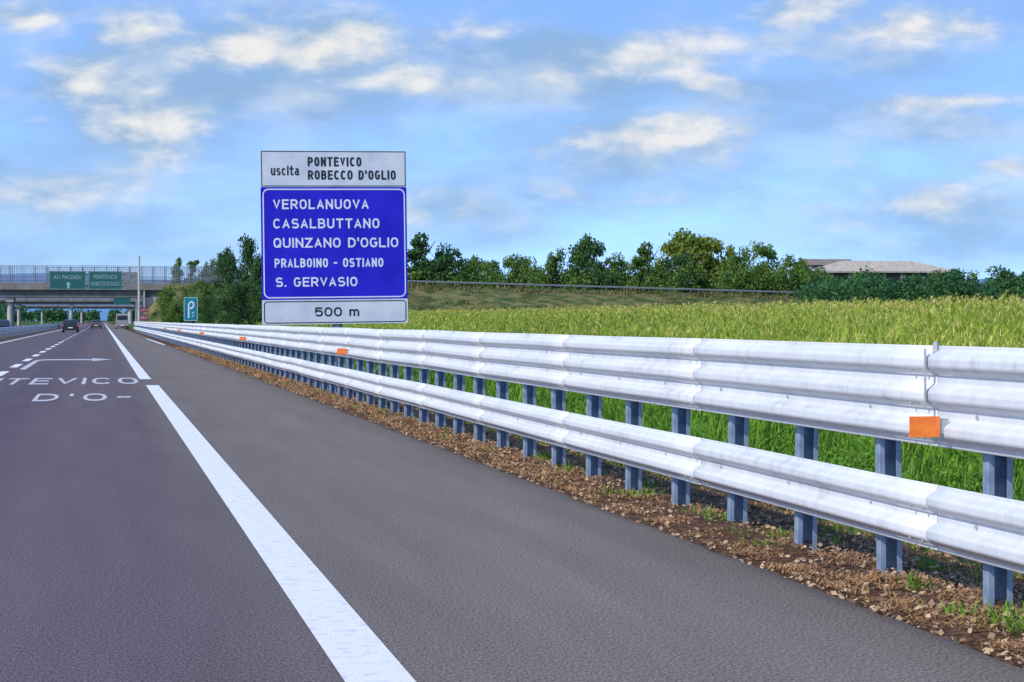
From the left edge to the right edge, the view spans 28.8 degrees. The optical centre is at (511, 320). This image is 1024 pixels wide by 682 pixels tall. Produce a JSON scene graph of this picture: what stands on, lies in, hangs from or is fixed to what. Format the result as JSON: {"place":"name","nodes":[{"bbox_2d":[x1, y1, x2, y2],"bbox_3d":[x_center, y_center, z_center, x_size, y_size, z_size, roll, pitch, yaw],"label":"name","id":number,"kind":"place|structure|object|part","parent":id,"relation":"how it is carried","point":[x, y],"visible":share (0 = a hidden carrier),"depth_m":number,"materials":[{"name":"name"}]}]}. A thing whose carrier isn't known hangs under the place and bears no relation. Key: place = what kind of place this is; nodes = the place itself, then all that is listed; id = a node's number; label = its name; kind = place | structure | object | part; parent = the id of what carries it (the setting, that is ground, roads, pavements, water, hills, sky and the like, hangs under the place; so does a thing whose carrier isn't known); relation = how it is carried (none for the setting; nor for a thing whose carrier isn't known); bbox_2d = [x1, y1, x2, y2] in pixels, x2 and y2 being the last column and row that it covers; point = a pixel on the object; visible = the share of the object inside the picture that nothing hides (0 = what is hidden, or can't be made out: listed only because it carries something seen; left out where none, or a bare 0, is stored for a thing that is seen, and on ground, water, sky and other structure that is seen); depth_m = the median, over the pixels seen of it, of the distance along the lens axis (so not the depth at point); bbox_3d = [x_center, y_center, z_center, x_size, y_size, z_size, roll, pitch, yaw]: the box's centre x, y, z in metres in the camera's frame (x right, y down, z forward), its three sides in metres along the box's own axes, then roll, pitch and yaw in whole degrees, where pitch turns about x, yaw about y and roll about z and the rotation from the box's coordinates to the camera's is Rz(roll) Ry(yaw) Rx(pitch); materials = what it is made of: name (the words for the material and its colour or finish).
{"place":"outdoors","nodes":[
{"label":"outdoors","id":0,"kind":"place"},
{"bbox_2d":[2,322,86,332],"bbox_3d":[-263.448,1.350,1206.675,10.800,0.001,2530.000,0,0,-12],"label":"opposite road","id":1,"kind":"structure","parent":0,"point":[39,324],"depth_m":541.37,"materials":[{"name":"grey asphalt"}]},
{"bbox_2d":[0,320,10,327],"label":"car","id":2,"kind":"object","parent":1,"relation":"on","point":[5,323],"visible":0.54,"depth_m":278.06,"materials":[{"name":"silver paint"}]},
{"bbox_2d":[132,285,170,328],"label":"embankment end","id":3,"kind":"structure","parent":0,"point":[152,307],"depth_m":336.28,"materials":[{"name":"green plant"}]},
{"bbox_2d":[168,283,798,322],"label":"embankment","id":4,"kind":"structure","parent":0,"point":[498,297],"depth_m":350.71,"materials":[{"name":"green plant"}]},
{"bbox_2d":[174,281,800,317],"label":"bank herbage","id":5,"kind":"object","parent":4,"relation":"on","point":[527,289],"visible":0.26,"depth_m":357.50,"materials":[{"name":"green plant"}]},
{"bbox_2d":[184,278,795,294],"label":"crash barrier","id":6,"kind":"object","parent":4,"relation":"on","point":[584,286],"visible":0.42,"depth_m":363.31,"materials":[{"name":"metal"}]},
{"bbox_2d":[199,265,826,295],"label":"undergrowth mass","id":7,"kind":"object","parent":4,"relation":"on","point":[699,273],"visible":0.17,"depth_m":375.41,"materials":[{"name":"green plant"}]},
{"bbox_2d":[2,273,994,320],"bbox_3d":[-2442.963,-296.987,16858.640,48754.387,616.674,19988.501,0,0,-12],"label":"hills","id":8,"kind":"structure","parent":0,"point":[104,314],"depth_m":21899.86,"materials":[{"name":"green plant"}]},
{"bbox_2d":[0,322,1023,681],"bbox_3d":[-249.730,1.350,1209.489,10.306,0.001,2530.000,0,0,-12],"label":"road","id":9,"kind":"structure","parent":0,"point":[128,550],"depth_m":10.96,"materials":[{"name":"grey asphalt"}]},
{"bbox_2d":[0,330,83,375],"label":"lane line marking","id":10,"kind":"object","parent":9,"relation":"on","point":[5,372],"visible":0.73,"depth_m":67.18,"materials":[{"name":"paint"}]},
{"bbox_2d":[0,324,84,343],"bbox_3d":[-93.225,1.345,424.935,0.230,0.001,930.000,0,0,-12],"label":"median line marking","id":11,"kind":"object","parent":9,"relation":"on","point":[26,337],"visible":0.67,"depth_m":158.17,"materials":[{"name":"paint"}]},
{"bbox_2d":[21,358,111,368],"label":"turn arrow marking","id":12,"kind":"object","parent":9,"relation":"on","point":[34,362],"visible":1,"depth_m":68.90,"materials":[{"name":"paint"}]},
{"bbox_2d":[0,378,137,384],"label":"road lettering marking","id":13,"kind":"object","parent":9,"relation":"on","point":[64,382],"visible":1,"depth_m":44.77,"materials":[{"name":"paint"}]},
{"bbox_2d":[62,319,78,332],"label":"car","id":14,"kind":"object","parent":9,"relation":"on","point":[70,324],"visible":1,"depth_m":222.83,"materials":[{"name":"black paint"}]},
{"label":"window","id":15,"kind":"part","parent":14,"relation":"part of","materials":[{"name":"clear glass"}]},
{"bbox_2d":[32,393,130,400],"bbox_3d":[-7.542,1.345,35.101,1.649,0.001,3.401,0,0,-12],"label":"road lettering marking","id":16,"kind":"object","parent":9,"relation":"on","point":[57,396],"visible":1,"depth_m":34.89,"materials":[{"name":"paint"}]},
{"bbox_2d":[90,320,101,328],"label":"car","id":17,"kind":"object","parent":9,"relation":"on","point":[95,323],"visible":1,"depth_m":323.22,"materials":[{"name":"grey paint"}]},
{"bbox_2d":[116,314,128,328],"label":"van","id":18,"kind":"object","parent":9,"relation":"on","point":[122,320],"visible":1,"depth_m":318.99,"materials":[{"name":"white paint"}]},
{"label":"window","id":19,"kind":"part","parent":18,"relation":"part of","materials":[{"name":"black glass"}]},
{"bbox_2d":[105,324,415,681],"bbox_3d":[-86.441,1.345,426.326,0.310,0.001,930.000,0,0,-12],"label":"edge line marking","id":20,"kind":"object","parent":9,"relation":"on","point":[354,647],"visible":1,"depth_m":10.49,"materials":[{"name":"paint"}]},
{"bbox_2d":[0,321,1023,667],"bbox_3d":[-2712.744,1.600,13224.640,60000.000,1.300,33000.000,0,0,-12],"label":"ground","id":21,"kind":"structure","parent":0,"point":[700,521],"depth_m":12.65,"materials":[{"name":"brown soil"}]},
{"bbox_2d":[0,300,27,319],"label":"distant wood","id":22,"kind":"object","parent":21,"relation":"on","point":[2,314],"visible":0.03,"depth_m":631.62,"materials":[{"name":"green plant"}]},
{"bbox_2d":[0,323,62,337],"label":"crash barrier","id":23,"kind":"object","parent":21,"relation":"on","point":[36,328],"visible":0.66,"depth_m":208.16,"materials":[{"name":"metal"}]},
{"bbox_2d":[0,309,134,322],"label":"horizon wood","id":24,"kind":"object","parent":21,"relation":"on","point":[54,315],"visible":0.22,"depth_m":1486.98,"materials":[{"name":"green plant"}]},
{"bbox_2d":[0,305,134,323],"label":"road bridge","id":25,"kind":"structure","parent":21,"relation":"on","point":[129,308],"depth_m":880.38,"materials":[{"name":"concrete"}]},
{"bbox_2d":[0,298,141,325],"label":"road bridge","id":26,"kind":"structure","parent":21,"relation":"on","point":[71,302],"depth_m":586.56,"materials":[{"name":"concrete"}]},
{"bbox_2d":[47,256,140,321],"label":"gantry sign","id":27,"kind":"object","parent":21,"relation":"on","point":[76,280],"visible":0.99,"depth_m":248.90,"materials":[{"name":"metal"}]},
{"bbox_2d":[0,265,241,326],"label":"road bridge","id":28,"kind":"structure","parent":21,"relation":"on","point":[11,292],"depth_m":346.45,"materials":[{"name":"concrete"}]},
{"bbox_2d":[113,298,136,321],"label":"gantry sign","id":29,"kind":"object","parent":21,"relation":"on","point":[121,300],"visible":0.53,"depth_m":519.38,"materials":[{"name":"metal"}]},
{"bbox_2d":[140,306,147,321],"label":"warning sign","id":30,"kind":"object","parent":21,"relation":"on","point":[143,317],"visible":0.97,"depth_m":240.02,"materials":[{"name":"metal"}]},
{"bbox_2d":[156,286,176,322],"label":"tree","id":31,"kind":"object","parent":21,"relation":"on","point":[165,295],"visible":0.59,"depth_m":329.62,"materials":[{"name":"green plant"}]},
{"bbox_2d":[161,296,186,322],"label":"tree","id":32,"kind":"object","parent":21,"relation":"on","point":[177,316],"visible":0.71,"depth_m":289.48,"materials":[{"name":"green plant"}]},
{"bbox_2d":[168,257,183,282],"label":"tree","id":33,"kind":"object","parent":21,"relation":"on","point":[179,262],"visible":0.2,"depth_m":384.39,"materials":[{"name":"green plant"}]},
{"bbox_2d":[179,283,200,322],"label":"tree","id":34,"kind":"object","parent":21,"relation":"on","point":[191,289],"visible":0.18,"depth_m":309.96,"materials":[{"name":"green plant"}]},
{"bbox_2d":[184,297,197,322],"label":"parking sign","id":35,"kind":"object","parent":21,"relation":"on","point":[190,309],"visible":0.96,"depth_m":135.00,"materials":[{"name":"metal"}]},
{"bbox_2d":[185,260,200,282],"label":"tree","id":36,"kind":"object","parent":21,"relation":"on","point":[194,263],"visible":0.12,"depth_m":384.61,"materials":[{"name":"green plant"}]},
{"bbox_2d":[195,280,216,322],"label":"tree","id":37,"kind":"object","parent":21,"relation":"on","point":[205,286],"visible":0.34,"depth_m":319.51,"materials":[{"name":"green plant"}]},
{"bbox_2d":[197,295,217,323],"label":"tree","id":38,"kind":"object","parent":21,"relation":"on","point":[206,319],"visible":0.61,"depth_m":204.70,"materials":[{"name":"green plant"}]},
{"bbox_2d":[199,258,216,278],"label":"tree","id":39,"kind":"object","parent":21,"relation":"on","point":[206,276],"visible":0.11,"depth_m":387.22,"materials":[{"name":"green plant"}]},
{"bbox_2d":[215,246,237,282],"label":"tree","id":40,"kind":"object","parent":21,"relation":"on","point":[227,249],"visible":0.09,"depth_m":381.82,"materials":[{"name":"green plant"}]},
{"bbox_2d":[207,254,246,323],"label":"tree","id":41,"kind":"object","parent":21,"relation":"on","point":[225,266],"visible":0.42,"depth_m":171.58,"materials":[{"name":"green plant"}]},
{"bbox_2d":[212,280,260,324],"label":"tree","id":42,"kind":"object","parent":21,"relation":"on","point":[233,315],"visible":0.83,"depth_m":159.49,"materials":[{"name":"green plant"}]},
{"bbox_2d":[235,233,259,323],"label":"tree","id":43,"kind":"object","parent":21,"relation":"on","point":[248,247],"visible":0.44,"depth_m":175.56,"materials":[{"name":"green plant"}]},
{"bbox_2d":[244,253,261,323],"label":"tree","id":44,"kind":"object","parent":21,"relation":"on","point":[256,265],"visible":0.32,"depth_m":165.50,"materials":[{"name":"green plant"}]},
{"bbox_2d":[252,284,261,324],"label":"tree","id":45,"kind":"object","parent":21,"relation":"on","point":[259,318],"visible":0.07,"depth_m":159.35,"materials":[{"name":"green plant"}]},
{"bbox_2d":[260,150,407,366],"bbox_3d":[-4.987,-1.140,56.124,4.096,7.244,0.337,-1,0,-12],"label":"direction sign","id":46,"kind":"object","parent":21,"relation":"on","point":[334,231],"visible":1,"depth_m":55.96,"materials":[{"name":"metal"}]},
{"bbox_2d":[407,232,441,285],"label":"tree","id":47,"kind":"object","parent":21,"relation":"on","point":[420,251],"visible":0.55,"depth_m":377.44,"materials":[{"name":"green plant"}]},
{"bbox_2d":[420,242,472,286],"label":"tree","id":48,"kind":"object","parent":21,"relation":"on","point":[444,262],"visible":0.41,"depth_m":378.60,"materials":[{"name":"green plant"}]},
{"bbox_2d":[451,260,480,286],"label":"tree","id":49,"kind":"object","parent":21,"relation":"on","point":[468,271],"visible":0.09,"depth_m":383.44,"materials":[{"name":"green plant"}]},
{"bbox_2d":[461,255,492,285],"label":"tree","id":50,"kind":"object","parent":21,"relation":"on","point":[475,261],"visible":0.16,"depth_m":391.74,"materials":[{"name":"green plant"}]},
{"bbox_2d":[473,260,511,287],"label":"tree","id":51,"kind":"object","parent":21,"relation":"on","point":[490,274],"visible":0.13,"depth_m":382.93,"materials":[{"name":"green plant"}]},
{"bbox_2d":[490,253,523,287],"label":"tree","id":52,"kind":"object","parent":21,"relation":"on","point":[509,262],"visible":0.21,"depth_m":391.98,"materials":[{"name":"green plant"}]},
{"bbox_2d":[507,256,531,286],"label":"tree","id":53,"kind":"object","parent":21,"relation":"on","point":[523,264],"visible":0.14,"depth_m":396.65,"materials":[{"name":"green plant"}]},
{"bbox_2d":[514,256,555,288],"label":"tree","id":54,"kind":"object","parent":21,"relation":"on","point":[530,271],"visible":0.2,"depth_m":386.74,"materials":[{"name":"green plant"}]},
{"bbox_2d":[536,246,572,289],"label":"tree","id":55,"kind":"object","parent":21,"relation":"on","point":[552,266],"visible":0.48,"depth_m":384.31,"materials":[{"name":"green plant"}]},
{"bbox_2d":[134,322,1023,607],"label":"crash barrier","id":56,"kind":"object","parent":21,"relation":"on","point":[890,398],"visible":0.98,"depth_m":12.89,"materials":[{"name":"metal"}]},
{"bbox_2d":[560,233,608,289],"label":"tree","id":57,"kind":"object","parent":21,"relation":"on","point":[582,258],"visible":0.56,"depth_m":383.26,"materials":[{"name":"green plant"}]},
{"bbox_2d":[587,261,619,290],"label":"tree","id":58,"kind":"object","parent":21,"relation":"on","point":[609,279],"visible":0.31,"depth_m":378.99,"materials":[{"name":"green plant"}]},
{"bbox_2d":[199,287,1023,463],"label":"maize crop","id":59,"kind":"object","parent":21,"relation":"on","point":[973,323],"visible":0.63,"depth_m":60.45,"materials":[{"name":"green plant"}]},
{"bbox_2d":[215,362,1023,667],"bbox_3d":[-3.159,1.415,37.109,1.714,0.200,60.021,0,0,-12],"label":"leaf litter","id":60,"kind":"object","parent":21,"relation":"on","point":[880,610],"visible":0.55,"depth_m":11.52,"materials":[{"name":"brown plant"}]},
{"bbox_2d":[602,252,639,290],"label":"tree","id":61,"kind":"object","parent":21,"relation":"on","point":[615,268],"visible":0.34,"depth_m":383.25,"materials":[{"name":"green plant"}]},
{"bbox_2d":[226,362,1023,636],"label":"weeds","id":62,"kind":"object","parent":21,"relation":"on","point":[546,456],"visible":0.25,"depth_m":12.04,"materials":[{"name":"green plant"}]},
{"bbox_2d":[624,254,640,290],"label":"tree","id":63,"kind":"object","parent":21,"relation":"on","point":[628,265],"visible":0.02,"depth_m":396.66,"materials":[{"name":"green plant"}]},
{"bbox_2d":[626,241,664,291],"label":"tree","id":64,"kind":"object","parent":21,"relation":"on","point":[643,260],"visible":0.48,"depth_m":385.61,"materials":[{"name":"green plant"}]},
{"bbox_2d":[647,257,673,286],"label":"tree","id":65,"kind":"object","parent":21,"relation":"on","point":[656,266],"visible":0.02,"depth_m":397.20,"materials":[{"name":"green plant"}]},
{"bbox_2d":[660,251,697,292],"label":"tree","id":66,"kind":"object","parent":21,"relation":"on","point":[680,259],"visible":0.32,"depth_m":378.38,"materials":[{"name":"green plant"}]},
{"bbox_2d":[654,227,727,291],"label":"tree","id":67,"kind":"object","parent":21,"relation":"on","point":[693,244],"visible":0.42,"depth_m":390.27,"materials":[{"name":"green plant"}]},
{"bbox_2d":[698,237,736,291],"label":"tree","id":68,"kind":"object","parent":21,"relation":"on","point":[716,269],"visible":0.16,"depth_m":392.31,"materials":[{"name":"green plant"}]},
{"bbox_2d":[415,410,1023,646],"bbox_3d":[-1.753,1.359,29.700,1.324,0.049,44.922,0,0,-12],"label":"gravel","id":69,"kind":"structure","parent":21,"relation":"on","point":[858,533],"depth_m":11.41,"materials":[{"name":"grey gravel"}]},
{"bbox_2d":[713,259,753,294],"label":"tree","id":70,"kind":"object","parent":21,"relation":"on","point":[733,273],"visible":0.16,"depth_m":379.00,"materials":[{"name":"green plant"}]},
{"bbox_2d":[718,246,759,293],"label":"tree","id":71,"kind":"object","parent":21,"relation":"on","point":[738,260],"visible":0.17,"depth_m":385.36,"materials":[{"name":"green plant"}]},
{"bbox_2d":[739,240,792,295],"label":"tree","id":72,"kind":"object","parent":21,"relation":"on","point":[773,281],"visible":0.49,"depth_m":378.22,"materials":[{"name":"green plant"}]},
{"bbox_2d":[771,259,795,295],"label":"tree","id":73,"kind":"object","parent":21,"relation":"on","point":[781,269],"visible":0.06,"depth_m":392.47,"materials":[{"name":"green plant"}]},
{"bbox_2d":[776,253,809,295],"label":"tree","id":74,"kind":"object","parent":21,"relation":"on","point":[793,264],"visible":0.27,"depth_m":387.18,"materials":[{"name":"green plant"}]},
{"bbox_2d":[790,258,831,295],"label":"tree","id":75,"kind":"object","parent":21,"relation":"on","point":[805,272],"visible":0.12,"depth_m":383.54,"materials":[{"name":"green plant"}]},
{"bbox_2d":[807,266,843,297],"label":"tree","id":76,"kind":"object","parent":21,"relation":"on","point":[820,276],"visible":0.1,"depth_m":366.34,"materials":[{"name":"green plant"}]},
{"bbox_2d":[802,259,851,268],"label":"farm shed","id":77,"kind":"structure","parent":21,"relation":"on","point":[813,263],"depth_m":466.81,"materials":[{"name":"white metal"}]},
{"bbox_2d":[812,261,950,285],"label":"farm barn","id":78,"kind":"structure","parent":21,"relation":"on","point":[897,270],"depth_m":432.08,"materials":[{"name":"white metal"}]},
{"bbox_2d":[793,265,1023,305],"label":"hedgerow mass","id":79,"kind":"object","parent":21,"relation":"on","point":[883,288],"visible":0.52,"depth_m":322.82,"materials":[{"name":"green plant"}]},
{"bbox_2d":[895,272,922,299],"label":"tree","id":80,"kind":"object","parent":21,"relation":"on","point":[910,284],"visible":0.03,"depth_m":340.77,"materials":[{"name":"green plant"}]},
{"bbox_2d":[929,269,943,279],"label":"tree","id":81,"kind":"object","parent":21,"relation":"on","point":[937,271],"visible":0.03,"depth_m":351.44,"materials":[{"name":"green plant"}]},
{"bbox_2d":[960,270,982,297],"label":"tree","id":82,"kind":"object","parent":21,"relation":"on","point":[974,276],"visible":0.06,"depth_m":343.93,"materials":[{"name":"green plant"}]},
{"bbox_2d":[974,265,1023,300],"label":"tree","id":83,"kind":"object","parent":21,"relation":"on","point":[1003,272],"visible":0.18,"depth_m":339.11,"materials":[{"name":"green plant"}]},
{"bbox_2d":[0,0,1023,280],"label":"sky","id":84,"kind":"structure","parent":0,"point":[855,130],"materials":[{"name":"blue"}]},
{"bbox_2d":[301,351,1023,560],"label":"verge grass","id":85,"kind":"structure","parent":0,"point":[756,427],"depth_m":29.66,"materials":[{"name":"green plant"}]}
]}

